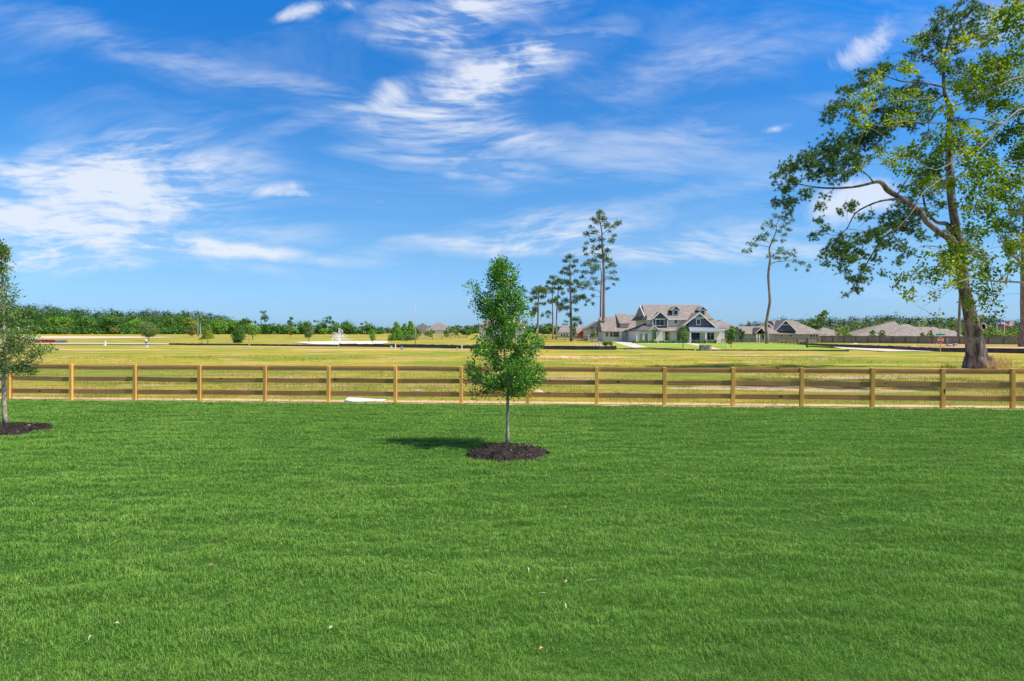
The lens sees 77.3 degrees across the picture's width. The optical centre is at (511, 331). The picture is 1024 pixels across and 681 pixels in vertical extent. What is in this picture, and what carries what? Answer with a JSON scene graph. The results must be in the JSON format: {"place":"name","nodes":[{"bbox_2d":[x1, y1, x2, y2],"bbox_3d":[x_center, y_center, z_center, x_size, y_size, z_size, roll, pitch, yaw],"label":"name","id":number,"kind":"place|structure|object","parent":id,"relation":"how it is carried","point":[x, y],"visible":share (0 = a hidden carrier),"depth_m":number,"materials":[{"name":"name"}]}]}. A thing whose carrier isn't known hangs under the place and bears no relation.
{"place":"outdoors","nodes":[
{"label":"outdoors","id":0,"kind":"place"},
{"bbox_2d":[0,343,188,343],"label":"road","id":1,"kind":"structure","parent":0,"point":[101,343],"depth_m":135.56,"materials":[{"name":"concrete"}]},
{"bbox_2d":[26,336,173,338],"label":"dirt track","id":2,"kind":"structure","parent":0,"point":[65,337],"depth_m":225.10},
{"bbox_2d":[297,341,387,343],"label":"pond water","id":3,"kind":"structure","parent":0,"point":[345,342],"depth_m":147.70,"materials":[{"name":"beige liquid"}]},
{"bbox_2d":[332,328,350,341],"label":"fountain","id":4,"kind":"object","parent":3,"relation":"on","point":[341,338],"visible":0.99,"depth_m":150.99,"materials":[{"name":"white liquid"}]},
{"bbox_2d":[0,398,1023,680],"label":"lawn grass","id":5,"kind":"structure","parent":0,"point":[482,468],"depth_m":8.33,"materials":[{"name":"plant"}]},
{"bbox_2d":[0,332,1023,680],"bbox_3d":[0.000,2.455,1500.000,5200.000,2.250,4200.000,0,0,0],"label":"ground","id":6,"kind":"structure","parent":0,"point":[124,348],"depth_m":8.39,"materials":[{"name":"plant"}]},
{"bbox_2d":[0,420,53,435],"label":"mulch ring","id":7,"kind":"object","parent":6,"relation":"on","point":[13,428],"visible":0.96,"depth_m":16.59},
{"bbox_2d":[0,236,58,423],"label":"oak tree","id":8,"kind":"object","parent":7,"relation":"on","point":[22,366],"visible":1,"depth_m":17.17,"materials":[{"name":"green plant"}]},
{"bbox_2d":[21,308,39,328],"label":"oak","id":9,"kind":"object","parent":6,"relation":"on","point":[31,313],"visible":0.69,"depth_m":343.91,"materials":[{"name":"green plant"}]},
{"bbox_2d":[31,340,55,342],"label":"barrier cloth","id":10,"kind":"object","parent":6,"relation":"on","point":[48,341],"visible":0.47,"depth_m":149.60,"materials":[{"name":"red fabric"}]},
{"bbox_2d":[44,314,74,330],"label":"tree","id":11,"kind":"object","parent":6,"relation":"on","point":[52,321],"visible":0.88,"depth_m":342.61,"materials":[{"name":"green plant"}]},
{"bbox_2d":[57,327,71,333],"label":"tree","id":12,"kind":"object","parent":6,"relation":"on","point":[66,330],"visible":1,"depth_m":330.03,"materials":[{"name":"green plant"}]},
{"bbox_2d":[71,316,98,333],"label":"tree","id":13,"kind":"object","parent":6,"relation":"on","point":[85,321],"visible":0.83,"depth_m":342.88,"materials":[{"name":"green plant"}]},
{"bbox_2d":[97,315,126,330],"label":"tree","id":14,"kind":"object","parent":6,"relation":"on","point":[111,321],"visible":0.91,"depth_m":342.27,"materials":[{"name":"green plant"}]},
{"bbox_2d":[0,299,233,333],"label":"tree line","id":15,"kind":"object","parent":6,"relation":"on","point":[142,313],"visible":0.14,"depth_m":426.47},
{"bbox_2d":[0,308,236,333],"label":"leafy wood","id":16,"kind":"object","parent":6,"relation":"on","point":[40,321],"visible":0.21,"depth_m":380.86,"materials":[{"name":"green plant"}]},
{"bbox_2d":[124,318,144,328],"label":"tree","id":17,"kind":"object","parent":6,"relation":"on","point":[133,323],"visible":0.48,"depth_m":343.71,"materials":[{"name":"green plant"}]},
{"bbox_2d":[136,321,160,339],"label":"park tree","id":18,"kind":"object","parent":6,"relation":"on","point":[145,328],"visible":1,"depth_m":181.75,"materials":[{"name":"green plant"}]},
{"bbox_2d":[153,318,175,328],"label":"tree","id":19,"kind":"object","parent":6,"relation":"on","point":[167,322],"visible":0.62,"depth_m":343.90,"materials":[{"name":"green plant"}]},
{"bbox_2d":[177,317,201,330],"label":"tree","id":20,"kind":"object","parent":6,"relation":"on","point":[187,322],"visible":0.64,"depth_m":341.56,"materials":[{"name":"green plant"}]},
{"bbox_2d":[188,326,195,335],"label":"conical tree","id":21,"kind":"object","parent":6,"relation":"on","point":[191,330],"visible":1,"depth_m":234.43,"materials":[{"name":"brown plant"}]},
{"bbox_2d":[0,324,386,333],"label":"undergrowth","id":22,"kind":"object","parent":6,"relation":"on","point":[164,330],"visible":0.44,"depth_m":337.77,"materials":[{"name":"plant"}]},
{"bbox_2d":[201,323,213,343],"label":"conical tree","id":23,"kind":"object","parent":6,"relation":"on","point":[205,333],"visible":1,"depth_m":136.48,"materials":[{"name":"green plant"}]},
{"bbox_2d":[210,318,228,333],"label":"tree","id":24,"kind":"object","parent":6,"relation":"on","point":[218,325],"visible":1,"depth_m":328.42,"materials":[{"name":"green plant"}]},
{"bbox_2d":[226,320,239,330],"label":"tree","id":25,"kind":"object","parent":6,"relation":"on","point":[233,323],"visible":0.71,"depth_m":332.85,"materials":[{"name":"green plant"}]},
{"bbox_2d":[229,324,245,342],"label":"park tree","id":26,"kind":"object","parent":6,"relation":"on","point":[239,332],"visible":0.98,"depth_m":144.84,"materials":[{"name":"green plant"}]},
{"bbox_2d":[237,317,252,326],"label":"tree","id":27,"kind":"object","parent":6,"relation":"on","point":[243,322],"visible":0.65,"depth_m":333.88,"materials":[{"name":"green plant"}]},
{"bbox_2d":[244,322,260,339],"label":"park tree","id":28,"kind":"object","parent":6,"relation":"on","point":[252,329],"visible":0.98,"depth_m":197.40,"materials":[{"name":"green plant"}]},
{"bbox_2d":[169,343,338,345],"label":"silt fence","id":29,"kind":"object","parent":6,"relation":"on","point":[251,344],"visible":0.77,"depth_m":117.91,"materials":[{"name":"black fabric"}]},
{"bbox_2d":[253,310,269,333],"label":"oak","id":30,"kind":"object","parent":6,"relation":"on","point":[264,316],"visible":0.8,"depth_m":329.87,"materials":[{"name":"green plant"}]},
{"bbox_2d":[258,323,273,333],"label":"tree","id":31,"kind":"object","parent":6,"relation":"on","point":[265,327],"visible":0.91,"depth_m":319.97,"materials":[{"name":"green plant"}]},
{"bbox_2d":[269,323,290,333],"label":"tree","id":32,"kind":"object","parent":6,"relation":"on","point":[279,328],"visible":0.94,"depth_m":322.01,"materials":[{"name":"green plant"}]},
{"bbox_2d":[286,317,295,333],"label":"tree","id":33,"kind":"object","parent":6,"relation":"on","point":[289,323],"visible":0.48,"depth_m":329.71,"materials":[{"name":"green plant"}]},
{"bbox_2d":[289,326,298,333],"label":"tree","id":34,"kind":"object","parent":6,"relation":"on","point":[296,331],"visible":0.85,"depth_m":317.33,"materials":[{"name":"green plant"}]},
{"bbox_2d":[295,320,310,333],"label":"tree","id":35,"kind":"object","parent":6,"relation":"on","point":[301,326],"visible":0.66,"depth_m":328.35,"materials":[{"name":"green plant"}]},
{"bbox_2d":[303,322,314,337],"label":"park tree","id":36,"kind":"object","parent":6,"relation":"on","point":[309,328],"visible":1,"depth_m":164.31,"materials":[{"name":"green plant"}]},
{"bbox_2d":[312,319,327,330],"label":"oak","id":37,"kind":"object","parent":6,"relation":"on","point":[323,323],"visible":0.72,"depth_m":332.98,"materials":[{"name":"green plant"}]},
{"bbox_2d":[318,327,329,333],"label":"tree","id":38,"kind":"object","parent":6,"relation":"on","point":[321,330],"visible":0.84,"depth_m":316.95,"materials":[{"name":"green plant"}]},
{"bbox_2d":[323,316,335,330],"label":"oak","id":39,"kind":"object","parent":6,"relation":"on","point":[330,318],"visible":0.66,"depth_m":329.41,"materials":[{"name":"green plant"}]},
{"bbox_2d":[329,322,345,333],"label":"tree","id":40,"kind":"object","parent":6,"relation":"on","point":[336,326],"visible":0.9,"depth_m":323.50,"materials":[{"name":"green plant"}]},
{"bbox_2d":[340,319,356,333],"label":"tree","id":41,"kind":"object","parent":6,"relation":"on","point":[349,327],"visible":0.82,"depth_m":329.33,"materials":[{"name":"green plant"}]},
{"bbox_2d":[360,321,368,332],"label":"oak","id":42,"kind":"object","parent":6,"relation":"on","point":[365,327],"visible":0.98,"depth_m":326.90,"materials":[{"name":"green plant"}]},
{"bbox_2d":[344,397,385,401],"bbox_3d":[-5.454,2.500,23.776,1.555,0.140,0.264,0,0,-15],"label":"board","id":43,"kind":"object","parent":6,"relation":"on","point":[358,399],"visible":0.93,"depth_m":23.75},
{"bbox_2d":[364,323,376,332],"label":"tree","id":44,"kind":"object","parent":6,"relation":"on","point":[370,327],"visible":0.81,"depth_m":329.52,"materials":[{"name":"green plant"}]},
{"bbox_2d":[368,329,375,342],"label":"park tree","id":45,"kind":"object","parent":6,"relation":"on","point":[372,335],"visible":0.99,"depth_m":143.21,"materials":[{"name":"green plant"}]},
{"bbox_2d":[388,321,403,339],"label":"conical tree","id":46,"kind":"object","parent":6,"relation":"on","point":[396,331],"visible":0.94,"depth_m":188.30,"materials":[{"name":"green plant"}]},
{"bbox_2d":[400,323,412,335],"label":"conical tree","id":47,"kind":"object","parent":6,"relation":"on","point":[404,328],"visible":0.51,"depth_m":190.89,"materials":[{"name":"green plant"}]},
{"bbox_2d":[401,335,414,340],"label":"shrub","id":48,"kind":"object","parent":6,"relation":"on","point":[407,337],"visible":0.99,"depth_m":177.59,"materials":[{"name":"green plant"}]},
{"bbox_2d":[406,320,417,339],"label":"conical tree","id":49,"kind":"object","parent":6,"relation":"on","point":[410,329],"visible":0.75,"depth_m":191.42,"materials":[{"name":"green plant"}]},
{"bbox_2d":[416,323,428,333],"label":"house","id":50,"kind":"structure","parent":6,"relation":"on","point":[423,327],"depth_m":421.77,"materials":[{"name":"beige"}]},
{"bbox_2d":[426,322,451,333],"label":"house","id":51,"kind":"structure","parent":6,"relation":"on","point":[438,328],"depth_m":400.62,"materials":[{"name":"beige"}]},
{"bbox_2d":[417,335,464,339],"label":"rail fence","id":52,"kind":"object","parent":6,"relation":"on","point":[441,338],"visible":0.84,"depth_m":195.38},
{"bbox_2d":[450,326,460,335],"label":"sapling","id":53,"kind":"object","parent":6,"relation":"on","point":[457,331],"visible":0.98,"depth_m":230.65,"materials":[{"name":"green plant"}]},
{"bbox_2d":[461,327,472,336],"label":"park tree","id":54,"kind":"object","parent":6,"relation":"on","point":[466,331],"visible":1,"depth_m":234.71,"materials":[{"name":"green plant"}]},
{"bbox_2d":[466,326,478,333],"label":"tree","id":55,"kind":"object","parent":6,"relation":"on","point":[475,329],"visible":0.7,"depth_m":349.11,"materials":[{"name":"green plant"}]},
{"bbox_2d":[339,343,616,349],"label":"silt fence","id":56,"kind":"object","parent":6,"relation":"on","point":[592,347],"visible":0.66,"depth_m":100.17,"materials":[{"name":"black fabric"}]},
{"bbox_2d":[478,318,525,339],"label":"house","id":57,"kind":"structure","parent":6,"relation":"on","point":[482,324],"depth_m":200.00,"materials":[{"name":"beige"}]},
{"bbox_2d":[465,441,550,462],"bbox_3d":[-0.078,2.490,13.478,1.801,0.267,1.811,0,0,0],"label":"mulch ring","id":58,"kind":"object","parent":6,"relation":"on","point":[507,451],"visible":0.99,"depth_m":13.09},
{"bbox_2d":[459,254,550,442],"bbox_3d":[-0.190,0.404,14.294,2.099,4.314,1.972,0,0,17],"label":"oak tree","id":59,"kind":"object","parent":58,"relation":"on","point":[518,378],"visible":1,"depth_m":14.04,"materials":[{"name":"green plant"}]},
{"bbox_2d":[0,364,1023,408],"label":"rail fence","id":60,"kind":"object","parent":6,"relation":"on","point":[1012,398],"visible":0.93,"depth_m":22.69,"materials":[{"name":"brown wood"}]},
{"bbox_2d":[529,285,548,339],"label":"pine tree","id":61,"kind":"object","parent":6,"relation":"on","point":[539,289],"visible":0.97,"depth_m":194.97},
{"bbox_2d":[541,323,555,332],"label":"tree","id":62,"kind":"object","parent":6,"relation":"on","point":[548,328],"visible":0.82,"depth_m":269.79,"materials":[{"name":"green plant"}]},
{"bbox_2d":[544,275,556,338],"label":"pine tree","id":63,"kind":"object","parent":6,"relation":"on","point":[550,290],"visible":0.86,"depth_m":201.03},
{"bbox_2d":[551,277,565,339],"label":"pine tree","id":64,"kind":"object","parent":6,"relation":"on","point":[558,281],"visible":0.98,"depth_m":197.72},
{"bbox_2d":[557,326,572,337],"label":"house","id":65,"kind":"structure","parent":6,"relation":"on","point":[563,331],"depth_m":235.00,"materials":[{"name":"beige"}]},
{"bbox_2d":[540,336,597,340],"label":"rail fence","id":66,"kind":"object","parent":6,"relation":"on","point":[546,337],"visible":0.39,"depth_m":182.75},
{"bbox_2d":[557,253,586,340],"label":"pine tree","id":67,"kind":"object","parent":6,"relation":"on","point":[569,282],"visible":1,"depth_m":171.99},
{"bbox_2d":[390,323,755,334],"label":"distant wood","id":68,"kind":"object","parent":6,"relation":"on","point":[541,331],"visible":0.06,"depth_m":549.91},
{"bbox_2d":[574,326,585,338],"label":"house","id":69,"kind":"structure","parent":6,"relation":"on","point":[578,331],"depth_m":218.04,"materials":[{"name":"beige"}]},
{"bbox_2d":[582,321,597,340],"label":"house","id":70,"kind":"structure","parent":6,"relation":"on","point":[588,329],"depth_m":178.00,"materials":[{"name":"beige"}]},
{"bbox_2d":[575,263,608,316],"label":"pine tree","id":71,"kind":"object","parent":6,"relation":"on","point":[596,283],"visible":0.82,"depth_m":179.30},
{"bbox_2d":[573,209,621,322],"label":"pine tree","id":72,"kind":"object","parent":6,"relation":"on","point":[589,263],"visible":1,"depth_m":167.98,"materials":[{"name":"plant"}]},
{"bbox_2d":[699,345,708,350],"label":"transformer box","id":73,"kind":"object","parent":6,"relation":"on","point":[703,347],"visible":0.87,"depth_m":85.56,"materials":[{"name":"green metal"}]},
{"bbox_2d":[717,321,736,341],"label":"house","id":74,"kind":"structure","parent":6,"relation":"on","point":[727,325],"depth_m":188.21,"materials":[{"name":"beige brick"}]},
{"bbox_2d":[624,347,848,350],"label":"silt fence","id":75,"kind":"object","parent":6,"relation":"on","point":[740,349],"visible":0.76,"depth_m":85.41,"materials":[{"name":"black fabric"}]},
{"bbox_2d":[735,338,798,344],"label":"rail fence","id":76,"kind":"object","parent":6,"relation":"on","point":[774,340],"visible":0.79,"depth_m":137.44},
{"bbox_2d":[741,213,810,343],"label":"pine tree","id":77,"kind":"object","parent":6,"relation":"on","point":[788,229],"visible":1,"depth_m":134.27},
{"bbox_2d":[733,320,826,341],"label":"house","id":78,"kind":"structure","parent":6,"relation":"on","point":[784,328],"depth_m":171.99,"materials":[{"name":"grey"}]},
{"bbox_2d":[777,337,818,342],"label":"board fence","id":79,"kind":"object","parent":6,"relation":"on","point":[811,339],"visible":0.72,"depth_m":151.44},
{"bbox_2d":[801,321,822,329],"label":"tree","id":80,"kind":"object","parent":6,"relation":"on","point":[814,325],"visible":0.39,"depth_m":223.52,"materials":[{"name":"green plant"}]},
{"bbox_2d":[811,309,828,328],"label":"oak","id":81,"kind":"object","parent":6,"relation":"on","point":[823,314],"visible":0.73,"depth_m":209.61,"materials":[{"name":"green plant"}]},
{"bbox_2d":[818,328,841,342],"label":"house","id":82,"kind":"structure","parent":6,"relation":"on","point":[828,332],"depth_m":201.39,"materials":[{"name":"beige brick"}]},
{"bbox_2d":[841,331,852,335],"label":"park tree","id":83,"kind":"object","parent":6,"relation":"on","point":[845,333],"visible":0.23,"depth_m":161.72,"materials":[{"name":"green plant"}]},
{"bbox_2d":[739,311,1019,331],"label":"tree line","id":84,"kind":"object","parent":6,"relation":"on","point":[912,319],"visible":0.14,"depth_m":324.05,"materials":[{"name":"plant"}]},
{"bbox_2d":[765,0,1008,368],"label":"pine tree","id":85,"kind":"object","parent":6,"relation":"on","point":[975,348],"visible":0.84,"depth_m":44.12,"materials":[{"name":"green plant"}]},
{"bbox_2d":[848,321,962,342],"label":"house","id":86,"kind":"structure","parent":6,"relation":"on","point":[893,328],"depth_m":198.47,"materials":[{"name":"beige brick"}]},
{"bbox_2d":[802,316,1019,339],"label":"leafy wood","id":87,"kind":"object","parent":6,"relation":"on","point":[857,325],"visible":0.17,"depth_m":291.82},
{"bbox_2d":[799,342,1023,353],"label":"silt fence","id":88,"kind":"object","parent":6,"relation":"on","point":[1021,351],"visible":0.7,"depth_m":87.62,"materials":[{"name":"black fabric"}]},
{"bbox_2d":[821,336,1018,343],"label":"board fence","id":89,"kind":"object","parent":6,"relation":"on","point":[902,339],"visible":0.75,"depth_m":139.76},
{"bbox_2d":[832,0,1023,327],"bbox_3d":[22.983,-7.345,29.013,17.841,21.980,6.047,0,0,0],"label":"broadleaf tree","id":90,"kind":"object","parent":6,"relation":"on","point":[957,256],"visible":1,"depth_m":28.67,"materials":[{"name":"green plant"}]},
{"bbox_2d":[936,332,944,351],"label":"stop sign","id":91,"kind":"object","parent":6,"relation":"on","point":[940,339],"visible":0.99,"depth_m":81.24,"materials":[{"name":"red metal"}]},
{"bbox_2d":[957,236,973,335],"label":"pine tree","id":92,"kind":"object","parent":6,"relation":"on","point":[959,321],"visible":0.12,"depth_m":138.00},
{"bbox_2d":[990,329,1007,341],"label":"park tree","id":93,"kind":"object","parent":6,"relation":"on","point":[998,334],"visible":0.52,"depth_m":167.30,"materials":[{"name":"green plant"}]},
{"bbox_2d":[980,353,1023,368],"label":"dry weed","id":94,"kind":"object","parent":6,"relation":"on","point":[1001,364],"visible":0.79,"depth_m":43.77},
{"bbox_2d":[990,140,1023,346],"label":"pine tree","id":95,"kind":"object","parent":6,"relation":"on","point":[1021,340],"visible":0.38,"depth_m":99.98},
{"bbox_2d":[1004,319,1014,333],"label":"flag pole","id":96,"kind":"object","parent":6,"relation":"on","point":[1010,323],"visible":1,"depth_m":199.98,"materials":[{"name":"white metal"}]},
{"bbox_2d":[1005,330,1016,342],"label":"park tree","id":97,"kind":"object","parent":6,"relation":"on","point":[1011,334],"visible":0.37,"depth_m":167.53,"materials":[{"name":"green plant"}]},
{"bbox_2d":[0,354,1023,406],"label":"pasture grass","id":98,"kind":"structure","parent":0,"point":[230,386],"depth_m":32.74,"materials":[{"name":"plant"}]},
{"bbox_2d":[0,0,1023,328],"label":"sky","id":99,"kind":"structure","parent":0,"point":[359,161],"materials":[{"name":"blue"}]},
{"bbox_2d":[596,313,635,341],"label":"house","id":100,"kind":"structure","parent":0,"point":[610,328],"depth_m":166.13,"materials":[{"name":"beige"}]},
{"bbox_2d":[615,342,647,347],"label":"driveway","id":101,"kind":"structure","parent":0,"point":[631,344],"depth_m":124.02,"materials":[{"name":"concrete"}]},
{"bbox_2d":[639,343,695,343],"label":"path","id":102,"kind":"structure","parent":0,"point":[663,343],"depth_m":134.80,"materials":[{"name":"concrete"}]},
{"bbox_2d":[626,305,733,342],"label":"house","id":103,"kind":"structure","parent":0,"point":[699,321],"depth_m":149.15,"materials":[{"name":"beige"}]},
{"bbox_2d":[656,319,663,325],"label":"window","id":104,"kind":"structure","parent":103,"relation":"in","point":[659,322],"depth_m":149.17,"materials":[{"name":"grey glass"}]},
{"bbox_2d":[691,332,699,339],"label":"window","id":105,"kind":"structure","parent":103,"relation":"in","point":[694,335],"depth_m":146.46,"materials":[{"name":"glass"}]},
{"bbox_2d":[707,332,714,339],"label":"window","id":106,"kind":"structure","parent":103,"relation":"in","point":[710,335],"depth_m":146.46,"materials":[{"name":"grey glass"}]},
{"bbox_2d":[612,343,846,349],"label":"garden lawn","id":107,"kind":"structure","parent":0,"point":[764,346],"depth_m":107.98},
{"bbox_2d":[676,324,689,347],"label":"garden tree","id":108,"kind":"object","parent":107,"relation":"on","point":[682,334],"visible":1,"depth_m":100.17,"materials":[{"name":"green plant"}]},
{"bbox_2d":[724,326,737,341],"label":"garden tree","id":109,"kind":"object","parent":107,"relation":"on","point":[730,335],"visible":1,"depth_m":103.45,"materials":[{"name":"green plant"}]},
{"bbox_2d":[738,329,745,342],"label":"garden tree","id":110,"kind":"object","parent":107,"relation":"on","point":[742,333],"visible":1,"depth_m":138.15,"materials":[{"name":"green plant"}]},
{"bbox_2d":[814,346,917,350],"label":"side road","id":111,"kind":"structure","parent":0,"point":[867,349],"depth_m":89.73,"materials":[{"name":"concrete"}]},
{"bbox_2d":[904,345,1023,348],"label":"road","id":112,"kind":"structure","parent":0,"point":[942,346],"depth_m":101.56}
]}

